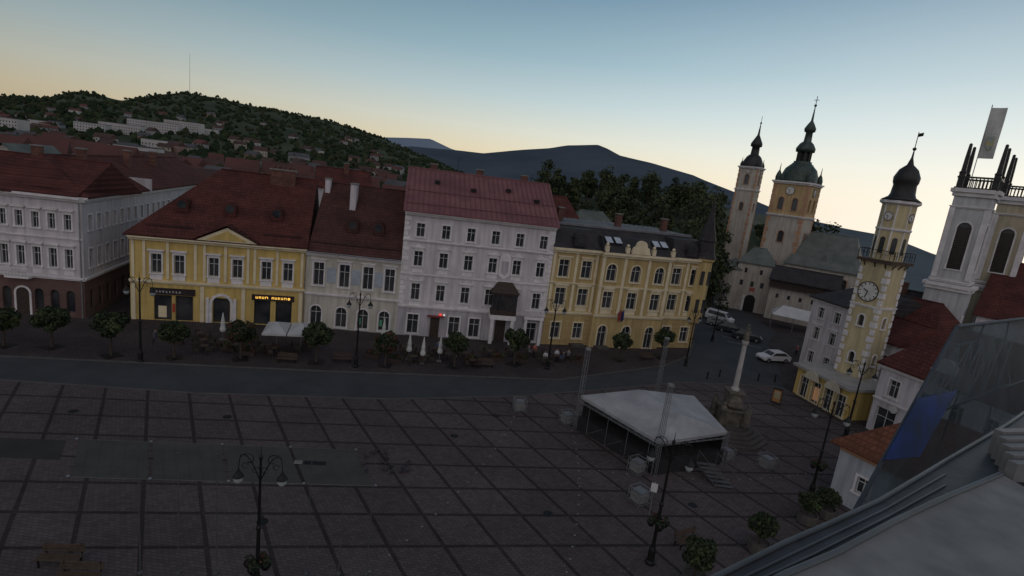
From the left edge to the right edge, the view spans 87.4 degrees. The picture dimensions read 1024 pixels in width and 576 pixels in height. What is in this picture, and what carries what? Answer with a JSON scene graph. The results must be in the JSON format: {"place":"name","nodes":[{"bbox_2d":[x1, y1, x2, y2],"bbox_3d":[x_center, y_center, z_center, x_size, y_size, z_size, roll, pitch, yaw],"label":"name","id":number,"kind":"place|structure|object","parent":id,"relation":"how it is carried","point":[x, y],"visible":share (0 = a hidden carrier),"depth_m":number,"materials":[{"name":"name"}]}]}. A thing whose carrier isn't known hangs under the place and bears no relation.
{"place":"outdoors","nodes":[
{"label":"outdoors","id":0,"kind":"place"},
{"bbox_2d":[0,93,445,175],"bbox_3d":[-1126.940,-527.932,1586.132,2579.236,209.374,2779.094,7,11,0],"label":"forested hill","id":1,"kind":"structure","parent":0,"point":[241,125],"depth_m":1240.67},
{"bbox_2d":[0,89,463,187],"bbox_3d":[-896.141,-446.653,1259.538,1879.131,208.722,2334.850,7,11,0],"label":"distant forest","id":2,"kind":"object","parent":1,"relation":"on","point":[94,115],"visible":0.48,"depth_m":1043.04,"materials":[{"name":"plant"}]},
{"bbox_2d":[0,301,782,397],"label":"road","id":3,"kind":"structure","parent":0,"point":[715,356],"depth_m":49.87,"materials":[{"name":"asphalt"}]},
{"bbox_2d":[0,379,782,399],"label":"kerb","id":4,"kind":"structure","parent":3,"relation":"on","point":[354,397],"depth_m":45.79,"materials":[{"name":"stone"}]},
{"bbox_2d":[756,349,791,363],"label":"white hatchback car","id":5,"kind":"object","parent":3,"relation":"on","point":[768,355],"visible":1,"depth_m":73.06,"materials":[{"name":"paint"}]},
{"bbox_2d":[385,137,453,149],"bbox_3d":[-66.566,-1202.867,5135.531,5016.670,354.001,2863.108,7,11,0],"label":"mountain","id":6,"kind":"structure","parent":0,"point":[419,142],"depth_m":5632.03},
{"bbox_2d":[91,192,766,345],"bbox_3d":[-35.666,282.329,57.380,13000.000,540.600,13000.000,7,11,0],"label":"ground","id":7,"kind":"structure","parent":0,"point":[760,219],"depth_m":1285.18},
{"bbox_2d":[0,147,207,317],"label":"corner townhouse wing","id":8,"kind":"structure","parent":7,"relation":"on","point":[109,219],"depth_m":61.66,"materials":[{"name":"paint"}]},
{"bbox_2d":[0,104,406,189],"bbox_3d":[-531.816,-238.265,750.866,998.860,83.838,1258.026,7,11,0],"label":"distant town","id":9,"kind":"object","parent":7,"relation":"on","point":[206,166],"visible":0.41,"depth_m":487.66,"materials":[{"name":"red tile"}]},
{"bbox_2d":[723,116,765,260],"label":"barbican tower","id":10,"kind":"structure","parent":7,"relation":"on","point":[751,166],"depth_m":134.37,"materials":[{"name":"paint"}]},
{"bbox_2d":[784,231,861,289],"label":"castle church","id":11,"kind":"structure","parent":7,"relation":"on","point":[830,253],"depth_m":109.94,"materials":[{"name":"paint"}]},
{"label":"side walls","id":12,"kind":"object","parent":7,"relation":"on","visible":0},
{"bbox_2d":[122,170,318,249],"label":"roof","id":13,"kind":"structure","parent":12,"relation":"on","point":[257,198],"depth_m":61.54,"materials":[{"name":"red tile"}]},
{"bbox_2d":[175,197,283,221],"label":"dormers","id":14,"kind":"object","parent":13,"relation":"on","point":[188,201],"visible":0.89,"depth_m":60.37,"materials":[{"name":"red tile"}]},
{"bbox_2d":[270,165,296,186],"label":"chimneys","id":15,"kind":"object","parent":13,"relation":"on","point":[282,178],"visible":0.91,"depth_m":64.73,"materials":[{"name":"brick"}]},
{"bbox_2d":[0,380,859,575],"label":"square paving","id":16,"kind":"structure","parent":0,"point":[490,518],"depth_m":34.29,"materials":[{"name":"stone"}]},
{"bbox_2d":[33,543,85,567],"bbox_3d":[-20.930,12.417,24.802,1.800,0.900,0.620,5,12,-8],"label":"park bench","id":17,"kind":"object","parent":16,"relation":"on","point":[46,556],"visible":0.89,"depth_m":24.90,"materials":[{"name":"brown wood"}]},
{"bbox_2d":[55,560,104,575],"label":"park bench","id":18,"kind":"object","parent":16,"relation":"on","point":[96,565],"visible":1,"depth_m":24.07,"materials":[{"name":"brown wood"}]},
{"bbox_2d":[0,437,376,486],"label":"water feature panels","id":19,"kind":"object","parent":16,"relation":"on","point":[116,459],"visible":0.95,"depth_m":34.09,"materials":[{"name":"stone"}]},
{"bbox_2d":[232,446,287,575],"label":"street lamp","id":20,"kind":"object","parent":16,"relation":"on","point":[238,476],"visible":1,"depth_m":23.42,"materials":[{"name":"black metal"}]},
{"bbox_2d":[243,550,271,575],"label":"flower basket","id":21,"kind":"object","parent":20,"relation":"attached to","point":[251,568],"visible":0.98,"depth_m":24.18,"materials":[{"name":"green plant"}]},
{"bbox_2d":[525,337,737,489],"bbox_3d":[12.979,9.572,43.941,20.606,7.211,14.249,3,12,-19],"label":"concert stage","id":22,"kind":"object","parent":16,"relation":"on","point":[626,424],"visible":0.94,"depth_m":42.23,"materials":[{"name":"grey fabric"}]},
{"bbox_2d":[627,482,651,507],"bbox_3d":[8.534,13.826,35.806,1.082,1.050,1.082,-1,14,-34],"label":"ballast crate","id":23,"kind":"object","parent":16,"relation":"on","point":[639,495],"visible":0.98,"depth_m":35.59,"materials":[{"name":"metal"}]},
{"bbox_2d":[645,433,694,566],"bbox_3d":[8.217,11.548,29.238,2.520,8.000,0.533,11,12,17],"label":"street lamp","id":24,"kind":"object","parent":16,"relation":"on","point":[689,467],"visible":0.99,"depth_m":28.95,"materials":[{"name":"black metal"}]},
{"bbox_2d":[682,564,706,575],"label":"potted tree planter","id":25,"kind":"object","parent":16,"relation":"on","point":[687,570],"visible":0.64,"depth_m":28.82,"materials":[{"name":"stone"}]},
{"bbox_2d":[681,534,718,575],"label":"potted tree","id":26,"kind":"object","parent":25,"relation":"in","point":[699,552],"visible":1,"depth_m":27.93,"materials":[{"name":"green plant"}]},
{"bbox_2d":[713,416,767,451],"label":"steps","id":27,"kind":"structure","parent":16,"relation":"on","point":[752,438],"depth_m":46.48,"materials":[{"name":"stone"}]},
{"bbox_2d":[709,324,751,429],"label":"statues","id":28,"kind":"object","parent":27,"relation":"on","point":[734,402],"visible":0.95,"depth_m":47.00,"materials":[{"name":"stone"}]},
{"bbox_2d":[715,386,746,426],"bbox_3d":[19.730,10.575,48.135,2.100,3.050,2.100,7,11,0],"label":"pedestal","id":29,"kind":"object","parent":27,"relation":"on","point":[734,417],"visible":0.66,"depth_m":47.44,"materials":[{"name":"stone"}]},
{"bbox_2d":[747,534,770,553],"bbox_3d":[14.771,15.519,32.111,1.300,0.750,1.300,7,11,0],"label":"potted tree planter","id":30,"kind":"object","parent":16,"relation":"on","point":[753,546],"visible":0.67,"depth_m":31.99,"materials":[{"name":"stone"}]},
{"bbox_2d":[747,511,779,554],"bbox_3d":[14.873,14.644,31.973,1.785,2.536,1.905,13,13,28],"label":"potted tree","id":31,"kind":"object","parent":30,"relation":"in","point":[762,524],"visible":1,"depth_m":31.56,"materials":[{"name":"green plant"}]},
{"bbox_2d":[796,507,818,526],"bbox_3d":[19.727,15.388,35.836,1.300,0.750,1.300,7,11,0],"label":"potted tree planter","id":32,"kind":"object","parent":16,"relation":"on","point":[810,519],"visible":0.91,"depth_m":35.53,"materials":[{"name":"stone"}]},
{"bbox_2d":[798,491,823,526],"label":"potted tree","id":33,"kind":"object","parent":32,"relation":"in","point":[810,500],"visible":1,"depth_m":35.31,"materials":[{"name":"green plant"}]},
{"bbox_2d":[815,502,836,520],"bbox_3d":[21.538,15.418,36.816,1.300,0.750,1.300,7,11,0],"label":"potted tree planter","id":34,"kind":"object","parent":16,"relation":"on","point":[829,513],"visible":0.55,"depth_m":36.38,"materials":[{"name":"stone"}]},
{"bbox_2d":[816,485,842,518],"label":"potted tree","id":35,"kind":"object","parent":34,"relation":"in","point":[831,497],"visible":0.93,"depth_m":36.30,"materials":[{"name":"green plant"}]},
{"bbox_2d":[808,396,851,491],"bbox_3d":[22.340,11.459,38.452,2.520,8.000,0.533,13,13,28],"label":"street lamp","id":36,"kind":"object","parent":16,"relation":"on","point":[847,422],"visible":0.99,"depth_m":38.25,"materials":[{"name":"black metal"}]},
{"bbox_2d":[831,450,875,509],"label":"walls","id":37,"kind":"structure","parent":16,"relation":"on","point":[848,467],"depth_m":38.48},
{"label":"side walls","id":38,"kind":"object","parent":16,"relation":"on","visible":0},
{"bbox_2d":[831,423,899,463],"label":"roof","id":39,"kind":"structure","parent":38,"relation":"on","point":[871,445],"depth_m":37.83,"materials":[{"name":"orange tile"}]},
{"bbox_2d":[0,310,868,431],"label":"pavement","id":40,"kind":"structure","parent":0,"point":[78,338],"depth_m":56.35,"materials":[{"name":"stone"}]},
{"bbox_2d":[0,306,21,348],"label":"clipped street tree","id":41,"kind":"object","parent":40,"relation":"on","point":[10,318],"visible":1,"depth_m":47.18,"materials":[{"name":"green plant"}]},
{"bbox_2d":[29,305,70,349],"bbox_3d":[-41.512,3.487,48.266,2.514,3.943,2.883,10,12,15],"label":"clipped street tree","id":42,"kind":"object","parent":40,"relation":"on","point":[51,319],"visible":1,"depth_m":47.71,"materials":[{"name":"green plant"}]},
{"bbox_2d":[0,144,141,318],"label":"corner townhouse","id":43,"kind":"structure","parent":40,"relation":"on","point":[41,252],"depth_m":55.29,"materials":[{"name":"white paint"}]},
{"bbox_2d":[16,287,29,313],"bbox_3d":[-50.883,1.303,55.811,1.200,2.900,0.130,5,12,-9],"label":"door","id":44,"kind":"structure","parent":43,"relation":"in","point":[23,302],"depth_m":55.75,"materials":[{"name":"brown wood"}]},
{"bbox_2d":[0,208,72,267],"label":"window frames","id":45,"kind":"structure","parent":43,"relation":"in","point":[36,216],"depth_m":54.88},
{"bbox_2d":[0,208,75,311],"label":"window glass","id":46,"kind":"structure","parent":43,"relation":"in","point":[7,290],"depth_m":55.63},
{"bbox_2d":[89,311,130,358],"bbox_3d":[-36.022,4.128,47.986,3.121,4.157,2.926,1,13,-30],"label":"clipped street tree","id":47,"kind":"object","parent":40,"relation":"on","point":[110,325],"visible":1,"depth_m":47.36,"materials":[{"name":"green plant"}]},
{"bbox_2d":[123,273,155,361],"bbox_3d":[-32.688,2.635,47.055,2.596,8.240,0.549,5,12,-11],"label":"street lamp","id":48,"kind":"object","parent":40,"relation":"on","point":[126,290],"visible":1,"depth_m":46.75,"materials":[{"name":"black metal"}]},
{"bbox_2d":[157,320,190,360],"bbox_3d":[-31.179,4.710,49.395,2.674,3.656,2.331,-3,16,-42],"label":"clipped street tree","id":49,"kind":"object","parent":40,"relation":"on","point":[173,331],"visible":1,"depth_m":48.87,"materials":[{"name":"green plant"}]},
{"bbox_2d":[130,282,304,324],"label":"ground floor wall","id":50,"kind":"structure","parent":40,"relation":"on","point":[147,305],"depth_m":60.24,"materials":[{"name":"yellow paint"}]},
{"bbox_2d":[129,239,306,288],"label":"walls","id":51,"kind":"structure","parent":50,"relation":"on","point":[189,249],"depth_m":59.38,"materials":[{"name":"yellow paint"}]},
{"bbox_2d":[126,234,306,291],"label":"cornice","id":52,"kind":"structure","parent":51,"relation":"attached to","point":[201,242],"depth_m":59.19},
{"bbox_2d":[131,239,303,322],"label":"pilasters","id":53,"kind":"object","parent":51,"relation":"attached to","point":[133,302],"visible":0.96,"depth_m":59.67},
{"bbox_2d":[147,249,295,287],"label":"trim","id":54,"kind":"structure","parent":51,"relation":"attached to","point":[214,279],"depth_m":59.69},
{"bbox_2d":[205,294,236,322],"bbox_3d":[-32.909,2.318,60.597,3.100,3.450,0.220,4,12,-15],"label":"arched portal","id":55,"kind":"object","parent":50,"relation":"attached to","point":[233,303],"visible":0.9,"depth_m":60.47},
{"bbox_2d":[150,287,293,301],"bbox_3d":[-32.427,0.779,60.375,14.700,0.750,0.130,4,12,-15],"label":"shop sign board","id":56,"kind":"object","parent":50,"relation":"attached to","point":[186,292],"visible":0.96,"depth_m":59.43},
{"bbox_2d":[152,254,292,323],"bbox_3d":[-32.516,0.303,60.584,14.375,7.430,0.001,4,12,-15],"label":"window glass","id":57,"kind":"object","parent":50,"relation":"attached to","point":[184,307],"visible":0.87,"depth_m":60.64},
{"bbox_2d":[226,318,257,361],"bbox_3d":[-25.716,4.883,50.987,2.853,4.034,2.684,1,13,-27],"label":"clipped street tree","id":58,"kind":"object","parent":40,"relation":"on","point":[238,330],"visible":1,"depth_m":50.56,"materials":[{"name":"green plant"}]},
{"bbox_2d":[262,322,309,351],"bbox_3d":[-22.705,4.997,54.518,4.500,3.150,4.000,4,12,-16],"label":"open parasol","id":59,"kind":"object","parent":40,"relation":"on","point":[276,329],"visible":0.92,"depth_m":53.21,"materials":[{"name":"fabric"}]},
{"bbox_2d":[301,321,333,364],"bbox_3d":[-19.088,5.312,52.501,3.093,4.230,2.696,5,12,-12],"label":"clipped street tree","id":60,"kind":"object","parent":40,"relation":"on","point":[314,334],"visible":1,"depth_m":51.83,"materials":[{"name":"green plant"}]},
{"bbox_2d":[0,340,693,379],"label":"kerb","id":61,"kind":"structure","parent":40,"relation":"on","point":[336,371],"depth_m":50.98,"materials":[{"name":"stone"}]},
{"bbox_2d":[304,294,397,332],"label":"ground floor wall","id":62,"kind":"structure","parent":40,"relation":"on","point":[329,305],"depth_m":63.62,"materials":[{"name":"beige paint"}]},
{"bbox_2d":[305,255,400,299],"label":"walls","id":63,"kind":"structure","parent":62,"relation":"on","point":[331,288],"depth_m":62.78,"materials":[{"name":"beige paint"}]},
{"bbox_2d":[311,262,394,329],"bbox_3d":[-18.894,1.051,63.528,9.400,7.600,0.001,6,12,-8],"label":"window glass","id":64,"kind":"object","parent":63,"relation":"in","point":[340,319],"visible":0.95,"depth_m":63.46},
{"bbox_2d":[308,257,397,331],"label":"trim","id":65,"kind":"structure","parent":63,"relation":"attached to","point":[343,262],"depth_m":62.98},
{"bbox_2d":[304,252,401,302],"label":"cornice","id":66,"kind":"structure","parent":63,"relation":"attached to","point":[349,296],"depth_m":62.55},
{"bbox_2d":[327,267,383,287],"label":"stucco panels","id":67,"kind":"object","parent":63,"relation":"attached to","point":[355,279],"visible":1,"depth_m":62.79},
{"bbox_2d":[307,183,404,259],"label":"roof","id":68,"kind":"structure","parent":63,"relation":"on","point":[335,214],"depth_m":64.52,"materials":[{"name":"brown tile"}]},
{"bbox_2d":[168,340,583,364],"bbox_3d":[-13.170,6.798,56.835,44.586,1.074,5.195,5,12,-10],"label":"planter hedge","id":69,"kind":"object","parent":40,"relation":"on","point":[395,358],"visible":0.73,"depth_m":55.84,"materials":[{"name":"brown plant"}]},
{"bbox_2d":[373,330,399,367],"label":"clipped street tree","id":70,"kind":"object","parent":40,"relation":"on","point":[387,342],"visible":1,"depth_m":53.45,"materials":[{"name":"green plant"}]},
{"bbox_2d":[442,331,469,369],"bbox_3d":[-5.848,6.409,56.060,2.883,3.943,2.514,11,12,18],"label":"clipped street tree","id":71,"kind":"object","parent":40,"relation":"on","point":[455,342],"visible":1,"depth_m":55.35,"materials":[{"name":"green plant"}]},
{"bbox_2d":[395,158,559,345],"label":"white palace","id":72,"kind":"structure","parent":40,"relation":"on","point":[477,253],"depth_m":65.06,"materials":[{"name":"grey paint"}]},
{"bbox_2d":[406,223,547,340],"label":"window frames","id":73,"kind":"structure","parent":72,"relation":"in","point":[468,260],"depth_m":65.14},
{"bbox_2d":[407,223,547,339],"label":"window glass","id":74,"kind":"structure","parent":72,"relation":"in","point":[410,327],"depth_m":65.22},
{"bbox_2d":[490,281,519,316],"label":"bay window frame","id":75,"kind":"structure","parent":72,"relation":"in","point":[505,289],"depth_m":65.01,"materials":[{"name":"brown wood"}]},
{"bbox_2d":[504,327,530,366],"bbox_3d":[0.552,6.489,59.101,2.926,4.157,3.121,1,13,-27],"label":"clipped street tree","id":76,"kind":"object","parent":40,"relation":"on","point":[518,338],"visible":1,"depth_m":58.33,"materials":[{"name":"green plant"}]},
{"bbox_2d":[612,332,633,362],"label":"clipped street tree","id":77,"kind":"object","parent":40,"relation":"on","point":[622,340],"visible":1,"depth_m":64.69,"materials":[{"name":"green plant"}]},
{"bbox_2d":[541,191,716,349],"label":"ochre town hall","id":78,"kind":"structure","parent":40,"relation":"on","point":[641,286],"depth_m":69.73,"materials":[{"name":"paint"}]},
{"bbox_2d":[551,259,691,347],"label":"window frames","id":79,"kind":"structure","parent":78,"relation":"in","point":[563,259],"depth_m":69.73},
{"bbox_2d":[550,259,693,347],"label":"window glass","id":80,"kind":"structure","parent":78,"relation":"in","point":[562,261],"depth_m":69.66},
{"bbox_2d":[713,247,776,313],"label":"castle gatehouse","id":81,"kind":"object","parent":40,"relation":"on","point":[747,279],"visible":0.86,"depth_m":106.97,"materials":[{"name":"beige paint"}]},
{"bbox_2d":[763,286,813,326],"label":"walls","id":82,"kind":"structure","parent":40,"relation":"on","point":[773,302],"depth_m":101.35,"materials":[{"name":"beige paint"}]},
{"bbox_2d":[769,305,810,331],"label":"white marquee","id":83,"kind":"object","parent":40,"relation":"on","point":[793,313],"visible":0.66,"depth_m":94.14,"materials":[{"name":"fabric"}]},
{"bbox_2d":[760,96,824,297],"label":"church tower","id":84,"kind":"structure","parent":40,"relation":"on","point":[798,186],"depth_m":113.22,"materials":[{"name":"paint"}]},
{"bbox_2d":[799,300,847,363],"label":"walls","id":85,"kind":"structure","parent":40,"relation":"on","point":[820,348],"depth_m":69.78,"materials":[{"name":"white paint"}]},
{"bbox_2d":[804,305,842,363],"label":"trim","id":86,"kind":"structure","parent":85,"relation":"attached to","point":[835,332],"depth_m":69.83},
{"bbox_2d":[793,362,877,419],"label":"yellow cafe pavilion","id":87,"kind":"structure","parent":40,"relation":"on","point":[815,383],"depth_m":57.38,"materials":[{"name":"paint"}]},
{"bbox_2d":[800,377,845,416],"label":"window glass","id":88,"kind":"structure","parent":87,"relation":"in","point":[804,380],"depth_m":57.66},
{"bbox_2d":[833,133,923,398],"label":"clock tower","id":89,"kind":"structure","parent":40,"relation":"on","point":[883,267],"depth_m":56.92,"materials":[{"name":"paint"}]},
{"bbox_2d":[866,368,922,429],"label":"walls","id":90,"kind":"structure","parent":40,"relation":"on","point":[908,391],"depth_m":51.34,"materials":[{"name":"white paint"}]},
{"bbox_2d":[873,380,899,428],"bbox_3d":[37.890,12.574,48.324,0.001,5.650,10.000,3,12,-19],"label":"window glass","id":91,"kind":"object","parent":90,"relation":"in","point":[879,421],"visible":0.2,"depth_m":52.13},
{"bbox_2d":[922,105,1011,323],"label":"twin church tower","id":92,"kind":"structure","parent":40,"relation":"on","point":[948,282],"depth_m":63.41,"materials":[{"name":"white paint"}]},
{"bbox_2d":[963,154,1023,323],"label":"twin church tower","id":93,"kind":"structure","parent":40,"relation":"on","point":[1003,252],"depth_m":67.81,"materials":[{"name":"white paint"}]},
{"bbox_2d":[972,263,1023,322],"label":"church nave","id":94,"kind":"structure","parent":40,"relation":"on","point":[1001,297],"depth_m":65.04,"materials":[{"name":"tile"}]},
{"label":"side walls","id":95,"kind":"object","parent":40,"relation":"on","visible":0},
{"bbox_2d":[809,288,921,317],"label":"roof","id":96,"kind":"structure","parent":95,"relation":"on","point":[906,306],"depth_m":67.20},
{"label":"side walls","id":97,"kind":"object","parent":40,"relation":"on","visible":0},
{"bbox_2d":[886,317,938,347],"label":"roof","id":98,"kind":"structure","parent":97,"relation":"on","point":[904,334],"depth_m":59.33,"materials":[{"name":"red tile"}]},
{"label":"side walls","id":99,"kind":"object","parent":40,"relation":"on","visible":0},
{"bbox_2d":[877,327,953,380],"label":"roof","id":100,"kind":"structure","parent":99,"relation":"on","point":[917,360],"depth_m":50.91,"materials":[{"name":"red tile"}]},
{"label":"side walls","id":101,"kind":"object","parent":40,"relation":"on","visible":0},
{"bbox_2d":[904,298,960,333],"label":"roof","id":102,"kind":"structure","parent":101,"relation":"on","point":[939,318],"depth_m":61.97,"materials":[{"name":"red tile"}]},
{"bbox_2d":[0,0,1023,262],"label":"sky","id":103,"kind":"structure","parent":0,"point":[686,86],"materials":[{"name":"blue"}]},
{"bbox_2d":[407,145,834,225],"bbox_3d":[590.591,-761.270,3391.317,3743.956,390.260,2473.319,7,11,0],"label":"mountain ridge","id":104,"kind":"structure","parent":0,"point":[572,161],"depth_m":3703.95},
{"bbox_2d":[554,194,765,306],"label":"wooded hill","id":105,"kind":"structure","parent":0,"point":[754,240],"depth_m":174.31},
{"bbox_2d":[531,159,841,310],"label":"hillside trees","id":106,"kind":"object","parent":105,"relation":"on","point":[695,201],"visible":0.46,"depth_m":157.97,"materials":[{"name":"green plant"}]},
{"bbox_2d":[726,415,1023,575],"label":"eaves ledge","id":107,"kind":"object","parent":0,"point":[972,464],"visible":0.27,"depth_m":6.21,"materials":[{"name":"metal"}]},
{"bbox_2d":[711,411,1023,575],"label":"edge flashing","id":108,"kind":"object","parent":107,"relation":"on","point":[793,569],"visible":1,"depth_m":5.47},
{"bbox_2d":[792,476,1023,575],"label":"roof membrane","id":109,"kind":"object","parent":107,"relation":"attached to","point":[978,531],"visible":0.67,"depth_m":5.34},
{"bbox_2d":[987,428,1023,481],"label":"slatted parapet","id":110,"kind":"structure","parent":109,"relation":"on","point":[1005,450],"depth_m":7.43,"materials":[{"name":"metal"}]},
{"bbox_2d":[814,224,935,291],"bbox_3d":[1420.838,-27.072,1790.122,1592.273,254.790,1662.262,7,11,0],"label":"valley hills","id":111,"kind":"structure","parent":0,"point":[919,271],"depth_m":1959.44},
{"bbox_2d":[852,317,1023,509],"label":"glass roof canopy","id":112,"kind":"object","parent":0,"point":[971,389],"visible":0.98,"depth_m":11.86,"materials":[{"name":"grey"}]},
{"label":"side walls","id":113,"kind":"object","parent":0,"visible":0},
{"bbox_2d":[0,143,61,153],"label":"roof","id":114,"kind":"structure","parent":113,"relation":"on","point":[26,148],"depth_m":72.42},
{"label":"side walls","id":115,"kind":"object","parent":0,"visible":0},
{"bbox_2d":[315,166,372,187],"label":"roof","id":116,"kind":"structure","parent":115,"relation":"on","point":[340,176],"depth_m":97.52,"materials":[{"name":"red tile"}]},
{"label":"side walls","id":117,"kind":"object","parent":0,"visible":0},
{"bbox_2d":[769,279,830,293],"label":"wooden gallery","id":118,"kind":"object","parent":117,"relation":"on","point":[795,287],"visible":0.77,"depth_m":99.51,"materials":[{"name":"brown wood"}]},
{"bbox_2d":[769,265,843,290],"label":"roof","id":119,"kind":"structure","parent":118,"relation":"on","point":[809,278],"depth_m":99.84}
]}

